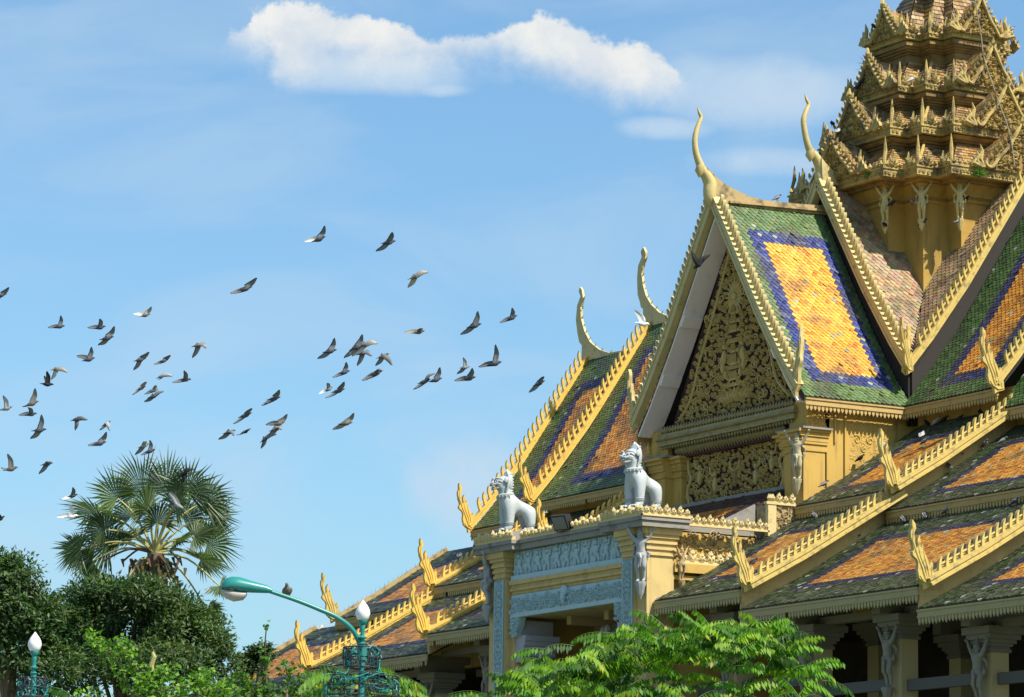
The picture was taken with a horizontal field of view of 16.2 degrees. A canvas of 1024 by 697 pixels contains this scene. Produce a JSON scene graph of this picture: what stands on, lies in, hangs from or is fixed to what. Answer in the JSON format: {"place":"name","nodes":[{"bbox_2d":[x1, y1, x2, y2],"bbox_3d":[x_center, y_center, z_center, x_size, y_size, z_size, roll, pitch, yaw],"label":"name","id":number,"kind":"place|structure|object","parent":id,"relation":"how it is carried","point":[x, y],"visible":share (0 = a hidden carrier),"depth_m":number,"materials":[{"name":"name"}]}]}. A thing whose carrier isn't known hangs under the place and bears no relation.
{"place":"outdoors","nodes":[
{"label":"outdoors","id":0,"kind":"place"},
{"bbox_2d":[0,287,8,297],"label":"flying pigeon","id":1,"kind":"object","parent":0,"point":[3,292],"visible":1,"depth_m":99.29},
{"bbox_2d":[0,395,12,410],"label":"flying pigeon","id":2,"kind":"object","parent":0,"point":[7,407],"visible":1,"depth_m":87.95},
{"bbox_2d":[1,454,17,471],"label":"flying pigeon","id":3,"kind":"object","parent":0,"point":[11,467],"visible":1,"depth_m":79.97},
{"bbox_2d":[19,407,36,415],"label":"flying pigeon","id":4,"kind":"object","parent":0,"point":[30,413],"visible":1,"depth_m":97.59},
{"bbox_2d":[22,388,38,406],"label":"flying pigeon","id":5,"kind":"object","parent":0,"point":[33,401],"visible":1,"depth_m":79.97,"materials":[{"name":"grey"}]},
{"bbox_2d":[30,415,46,438],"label":"flying pigeon","id":6,"kind":"object","parent":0,"point":[38,430],"visible":1,"depth_m":79.97,"materials":[{"name":"grey"}]},
{"bbox_2d":[39,461,52,473],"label":"flying pigeon","id":7,"kind":"object","parent":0,"point":[46,464],"visible":1,"depth_m":93.92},
{"bbox_2d":[40,371,53,386],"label":"flying pigeon","id":8,"kind":"object","parent":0,"point":[47,379],"visible":1,"depth_m":89.39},
{"bbox_2d":[48,316,64,328],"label":"flying pigeon","id":9,"kind":"object","parent":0,"point":[59,325],"visible":1,"depth_m":103.33,"materials":[{"name":"grey"}]},
{"bbox_2d":[51,367,66,379],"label":"flying pigeon","id":10,"kind":"object","parent":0,"point":[56,370],"visible":1,"depth_m":96.91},
{"bbox_2d":[57,504,77,518],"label":"flying pigeon","id":11,"kind":"object","parent":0,"point":[70,515],"visible":1,"depth_m":84.13,"materials":[{"name":"white"}]},
{"bbox_2d":[62,487,77,498],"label":"flying pigeon","id":12,"kind":"object","parent":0,"point":[72,495],"visible":1,"depth_m":107.52,"materials":[{"name":"white"}]},
{"bbox_2d":[71,416,87,429],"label":"flying pigeon","id":13,"kind":"object","parent":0,"point":[77,419],"visible":1,"depth_m":100.02,"materials":[{"name":"grey"}]},
{"bbox_2d":[77,347,94,361],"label":"flying pigeon","id":14,"kind":"object","parent":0,"point":[88,358],"visible":1,"depth_m":88.93,"materials":[{"name":"grey"}]},
{"bbox_2d":[87,319,104,329],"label":"flying pigeon","id":15,"kind":"object","parent":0,"point":[100,326],"visible":1,"depth_m":97.56,"materials":[{"name":"grey"}]},
{"bbox_2d":[88,432,106,445],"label":"flying pigeon","id":16,"kind":"object","parent":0,"point":[101,441],"visible":1,"depth_m":84.06,"materials":[{"name":"grey"}]},
{"bbox_2d":[100,420,110,430],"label":"flying pigeon","id":17,"kind":"object","parent":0,"point":[105,424],"visible":1,"depth_m":111.96,"materials":[{"name":"white"}]},
{"bbox_2d":[98,326,114,344],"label":"flying pigeon","id":18,"kind":"object","parent":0,"point":[108,336],"visible":1,"depth_m":81.05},
{"bbox_2d":[132,382,146,394],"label":"flying pigeon","id":19,"kind":"object","parent":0,"point":[142,386],"visible":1,"depth_m":109.94,"materials":[{"name":"grey"}]},
{"bbox_2d":[133,352,148,369],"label":"flying pigeon","id":20,"kind":"object","parent":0,"point":[140,359],"visible":1,"depth_m":93.74,"materials":[{"name":"grey"}]},
{"bbox_2d":[135,441,148,454],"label":"flying pigeon","id":21,"kind":"object","parent":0,"point":[144,444],"visible":1,"depth_m":93.68,"materials":[{"name":"grey"}]},
{"bbox_2d":[133,307,151,316],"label":"flying pigeon","id":22,"kind":"object","parent":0,"point":[146,313],"visible":1,"depth_m":103.92,"materials":[{"name":"white"}]},
{"bbox_2d":[141,440,154,454],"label":"flying pigeon","id":23,"kind":"object","parent":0,"point":[150,449],"visible":1,"depth_m":103.94,"materials":[{"name":"grey"}]},
{"bbox_2d":[145,385,157,394],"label":"flying pigeon","id":24,"kind":"object","parent":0,"point":[154,389],"visible":1,"depth_m":111.97,"materials":[{"name":"grey"}]},
{"bbox_2d":[144,391,163,401],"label":"flying pigeon","id":25,"kind":"object","parent":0,"point":[154,395],"visible":1,"depth_m":98.50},
{"bbox_2d":[154,355,170,364],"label":"flying pigeon","id":26,"kind":"object","parent":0,"point":[165,359],"visible":1,"depth_m":111.98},
{"bbox_2d":[156,373,171,379],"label":"flying pigeon","id":27,"kind":"object","parent":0,"point":[162,375],"visible":1,"depth_m":105.09,"materials":[{"name":"white"}]},
{"bbox_2d":[169,491,183,509],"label":"flying pigeon","id":28,"kind":"object","parent":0,"point":[176,502],"visible":1,"depth_m":79.97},
{"bbox_2d":[172,370,190,382],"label":"flying pigeon","id":29,"kind":"object","parent":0,"point":[185,378],"visible":1,"depth_m":94.55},
{"bbox_2d":[178,468,193,482],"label":"flying pigeon","id":30,"kind":"object","parent":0,"point":[185,472],"visible":1,"depth_m":101.00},
{"bbox_2d":[192,342,205,357],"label":"flying pigeon","id":31,"kind":"object","parent":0,"point":[197,346],"visible":1,"depth_m":85.93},
{"bbox_2d":[218,429,235,439],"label":"flying pigeon","id":32,"kind":"object","parent":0,"point":[227,433],"visible":1,"depth_m":92.60,"materials":[{"name":"grey"}]},
{"bbox_2d":[233,408,251,423],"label":"flying pigeon","id":33,"kind":"object","parent":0,"point":[247,413],"visible":1,"depth_m":83.50,"materials":[{"name":"grey"}]},
{"bbox_2d":[231,278,256,293],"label":"flying pigeon","id":34,"kind":"object","parent":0,"point":[248,285],"visible":1,"depth_m":79.99,"materials":[{"name":"grey"}]},
{"bbox_2d":[260,433,275,448],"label":"flying pigeon","id":35,"kind":"object","parent":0,"point":[264,440],"visible":0.66,"depth_m":94.38,"materials":[{"name":"grey"}]},
{"bbox_2d":[261,390,279,405],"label":"flying pigeon","id":36,"kind":"object","parent":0,"point":[276,396],"visible":1,"depth_m":86.33,"materials":[{"name":"grey"}]},
{"bbox_2d":[266,426,282,438],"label":"flying pigeon","id":37,"kind":"object","parent":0,"point":[275,429],"visible":1,"depth_m":86.67,"materials":[{"name":"grey"}]},
{"bbox_2d":[266,414,287,425],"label":"flying pigeon","id":38,"kind":"object","parent":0,"point":[280,421],"visible":1,"depth_m":87.14,"materials":[{"name":"grey"}]},
{"bbox_2d":[305,226,325,241],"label":"flying pigeon","id":39,"kind":"object","parent":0,"point":[320,236],"visible":1,"depth_m":79.99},
{"bbox_2d":[319,383,332,393],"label":"flying pigeon","id":40,"kind":"object","parent":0,"point":[329,388],"visible":1,"depth_m":111.97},
{"bbox_2d":[317,338,336,358],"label":"flying pigeon","id":41,"kind":"object","parent":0,"point":[329,350],"visible":1,"depth_m":83.14,"materials":[{"name":"grey"}]},
{"bbox_2d":[325,381,344,397],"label":"flying pigeon","id":42,"kind":"object","parent":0,"point":[340,388],"visible":1,"depth_m":84.48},
{"bbox_2d":[333,362,349,377],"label":"flying pigeon","id":43,"kind":"object","parent":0,"point":[345,370],"visible":1,"depth_m":97.64,"materials":[{"name":"grey"}]},
{"bbox_2d":[332,413,353,429],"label":"flying pigeon","id":44,"kind":"object","parent":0,"point":[347,421],"visible":1,"depth_m":85.01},
{"bbox_2d":[344,334,362,357],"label":"flying pigeon","id":45,"kind":"object","parent":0,"point":[356,347],"visible":1,"depth_m":79.97,"materials":[{"name":"grey"}]},
{"bbox_2d":[357,350,371,365],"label":"flying pigeon","id":46,"kind":"object","parent":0,"point":[362,355],"visible":0.92,"depth_m":87.32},
{"bbox_2d":[352,340,377,355],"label":"flying pigeon","id":47,"kind":"object","parent":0,"point":[365,345],"visible":1,"depth_m":79.96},
{"bbox_2d":[362,368,382,380],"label":"flying pigeon","id":48,"kind":"object","parent":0,"point":[374,373],"visible":1,"depth_m":79.98,"materials":[{"name":"grey"}]},
{"bbox_2d":[375,353,391,365],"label":"flying pigeon","id":49,"kind":"object","parent":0,"point":[381,357],"visible":1,"depth_m":89.58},
{"bbox_2d":[376,232,394,250],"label":"flying pigeon","id":50,"kind":"object","parent":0,"point":[388,242],"visible":1,"depth_m":79.97,"materials":[{"name":"grey"}]},
{"bbox_2d":[405,328,423,333],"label":"flying pigeon","id":51,"kind":"object","parent":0,"point":[417,331],"visible":1,"depth_m":90.36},
{"bbox_2d":[407,270,427,287],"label":"flying pigeon","id":52,"kind":"object","parent":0,"point":[415,276],"visible":1,"depth_m":80.93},
{"bbox_2d":[413,373,434,389],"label":"flying pigeon","id":53,"kind":"object","parent":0,"point":[424,381],"visible":1,"depth_m":87.79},
{"bbox_2d":[428,367,441,381],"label":"flying pigeon","id":54,"kind":"object","parent":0,"point":[437,377],"visible":1,"depth_m":85.73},
{"bbox_2d":[457,357,469,373],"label":"flying pigeon","id":55,"kind":"object","parent":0,"point":[463,368],"visible":1,"depth_m":111.97,"materials":[{"name":"grey"}]},
{"bbox_2d":[454,368,474,380],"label":"flying pigeon","id":56,"kind":"object","parent":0,"point":[469,377],"visible":1,"depth_m":83.52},
{"bbox_2d":[460,311,480,334],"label":"flying pigeon","id":57,"kind":"object","parent":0,"point":[473,325],"visible":1,"depth_m":79.97,"materials":[{"name":"grey"}]},
{"bbox_2d":[479,344,500,367],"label":"flying pigeon","id":58,"kind":"object","parent":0,"point":[494,362],"visible":1,"depth_m":79.99,"materials":[{"name":"grey"}]},
{"bbox_2d":[500,308,516,322],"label":"flying pigeon","id":59,"kind":"object","parent":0,"point":[512,316],"visible":1,"depth_m":96.72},
{"bbox_2d":[0,0,1023,696],"label":"sky","id":60,"kind":"structure","parent":0,"point":[169,157],"materials":[{"name":"blue"}]},
{"bbox_2d":[529,376,544,392],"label":"flying pigeon","id":61,"kind":"object","parent":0,"point":[538,383],"visible":1,"depth_m":90.85,"materials":[{"name":"grey"}]},
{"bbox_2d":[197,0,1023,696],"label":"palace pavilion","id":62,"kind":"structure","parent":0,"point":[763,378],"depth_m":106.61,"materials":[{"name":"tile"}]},
{"bbox_2d":[490,469,535,531],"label":"stone lion","id":63,"kind":"object","parent":62,"relation":"on","point":[511,504],"visible":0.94,"depth_m":106.82},
{"bbox_2d":[550,513,572,532],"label":"floodlight","id":64,"kind":"object","parent":62,"relation":"attached to","point":[560,522],"visible":1,"depth_m":103.42,"materials":[{"name":"grey metal"}]},
{"bbox_2d":[619,442,661,508],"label":"stone lion","id":65,"kind":"object","parent":62,"relation":"on","point":[643,488],"visible":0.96,"depth_m":100.78},
{"bbox_2d":[749,558,756,565],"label":"perched pigeon","id":66,"kind":"object","parent":62,"relation":"on","point":[753,561],"visible":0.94,"depth_m":98.04,"materials":[{"name":"grey"}]},
{"bbox_2d":[772,194,780,201],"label":"perched pigeon","id":67,"kind":"object","parent":62,"relation":"on","point":[777,197],"visible":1,"depth_m":109.07,"materials":[{"name":"white"}]},
{"bbox_2d":[818,480,828,487],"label":"perched pigeon","id":68,"kind":"object","parent":62,"relation":"on","point":[824,483],"visible":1,"depth_m":102.76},
{"bbox_2d":[854,454,864,461],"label":"perched pigeon","id":69,"kind":"object","parent":62,"relation":"on","point":[859,458],"visible":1,"depth_m":103.85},
{"bbox_2d":[919,437,928,444],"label":"perched pigeon","id":70,"kind":"object","parent":62,"relation":"on","point":[924,441],"visible":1,"depth_m":101.82,"materials":[{"name":"grey"}]},
{"bbox_2d":[930,417,939,425],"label":"perched pigeon","id":71,"kind":"object","parent":62,"relation":"on","point":[935,421],"visible":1,"depth_m":103.73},
{"bbox_2d":[938,415,948,422],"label":"perched pigeon","id":72,"kind":"object","parent":62,"relation":"on","point":[943,419],"visible":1,"depth_m":103.50,"materials":[{"name":"black"}]},
{"bbox_2d":[971,166,985,180],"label":"weed tuft","id":73,"kind":"object","parent":62,"relation":"on","point":[979,174],"visible":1,"depth_m":107.85,"materials":[{"name":"green plant"}]},
{"bbox_2d":[980,439,987,447],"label":"perched pigeon","id":74,"kind":"object","parent":62,"relation":"on","point":[984,443],"visible":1,"depth_m":100.08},
{"bbox_2d":[996,436,1007,444],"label":"perched pigeon","id":75,"kind":"object","parent":62,"relation":"on","point":[1001,440],"visible":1,"depth_m":99.36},
{"bbox_2d":[1009,496,1018,504],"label":"perched pigeon","id":76,"kind":"object","parent":62,"relation":"on","point":[1014,500],"visible":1,"depth_m":93.15,"materials":[{"name":"grey"}]},
{"bbox_2d":[634,310,649,325],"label":"flying pigeon","id":77,"kind":"object","parent":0,"point":[641,319],"visible":1,"depth_m":79.98,"materials":[{"name":"white"}]},
{"bbox_2d":[691,251,709,269],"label":"flying pigeon","id":78,"kind":"object","parent":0,"point":[699,262],"visible":1,"depth_m":79.95,"materials":[{"name":"grey"}]},
{"label":"pavement","id":79,"kind":"structure","parent":0,"visible":0},
{"bbox_2d":[17,632,51,696],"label":"street lamp","id":80,"kind":"object","parent":79,"relation":"on","point":[34,644],"visible":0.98,"depth_m":65.87,"materials":[{"name":"teal metal"}]},
{"bbox_2d":[149,652,155,695],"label":"wooden stake","id":81,"kind":"object","parent":79,"relation":"on","point":[152,661],"visible":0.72,"depth_m":57.97,"materials":[{"name":"beige wood"}]},
{"bbox_2d":[74,628,244,696],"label":"leafy sapling","id":82,"kind":"object","parent":79,"relation":"on","point":[147,688],"visible":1,"depth_m":55.97,"materials":[{"name":"green plant"}]},
{"bbox_2d":[48,674,329,696],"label":"feather leaved tree","id":83,"kind":"object","parent":79,"relation":"on","point":[53,692],"visible":1,"depth_m":55.96,"materials":[{"name":"green plant"}]},
{"bbox_2d":[207,620,316,696],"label":"leafy sapling","id":84,"kind":"object","parent":79,"relation":"on","point":[262,691],"visible":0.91,"depth_m":57.00,"materials":[{"name":"green plant"}]},
{"label":"ground","id":85,"kind":"structure","parent":0,"visible":0},
{"bbox_2d":[0,545,86,696],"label":"broadleaf tree","id":86,"kind":"object","parent":85,"relation":"on","point":[28,608],"visible":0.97,"depth_m":105.42,"materials":[{"name":"green plant"}]},
{"bbox_2d":[17,567,255,696],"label":"broadleaf tree","id":87,"kind":"object","parent":85,"relation":"on","point":[166,625],"visible":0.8,"depth_m":111.00,"materials":[{"name":"green plant"}]},
{"bbox_2d":[51,448,243,619],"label":"fan palm","id":88,"kind":"object","parent":85,"relation":"on","point":[74,553],"visible":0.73,"depth_m":131.98,"materials":[{"name":"green plant"}]},
{"bbox_2d":[226,638,282,694],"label":"broadleaf tree","id":89,"kind":"object","parent":85,"relation":"on","point":[252,653],"visible":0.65,"depth_m":117.85,"materials":[{"name":"green plant"}]},
{"bbox_2d":[221,576,401,696],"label":"street lamp","id":90,"kind":"object","parent":85,"relation":"on","point":[242,587],"visible":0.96,"depth_m":59.65,"materials":[{"name":"teal metal"}]},
{"bbox_2d":[282,583,292,595],"bbox_3d":[-3.735,4.024,59.917,0.177,0.248,0.360,1,-10,0],"label":"perched pigeon","id":91,"kind":"object","parent":90,"relation":"on","point":[287,590],"visible":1,"depth_m":59.86,"materials":[{"name":"grey"}]},
{"bbox_2d":[297,664,429,696],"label":"feather leaved tree","id":92,"kind":"object","parent":85,"relation":"on","point":[414,689],"visible":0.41,"depth_m":63.53,"materials":[{"name":"green plant"}]},
{"bbox_2d":[448,690,492,696],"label":"feather leaved tree","id":93,"kind":"object","parent":85,"relation":"on","point":[470,694],"visible":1,"depth_m":63.07,"materials":[{"name":"green plant"}]},
{"bbox_2d":[485,609,854,696],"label":"feather leaved tree","id":94,"kind":"object","parent":85,"relation":"on","point":[625,650],"visible":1,"depth_m":62.85,"materials":[{"name":"green plant"}]}
]}

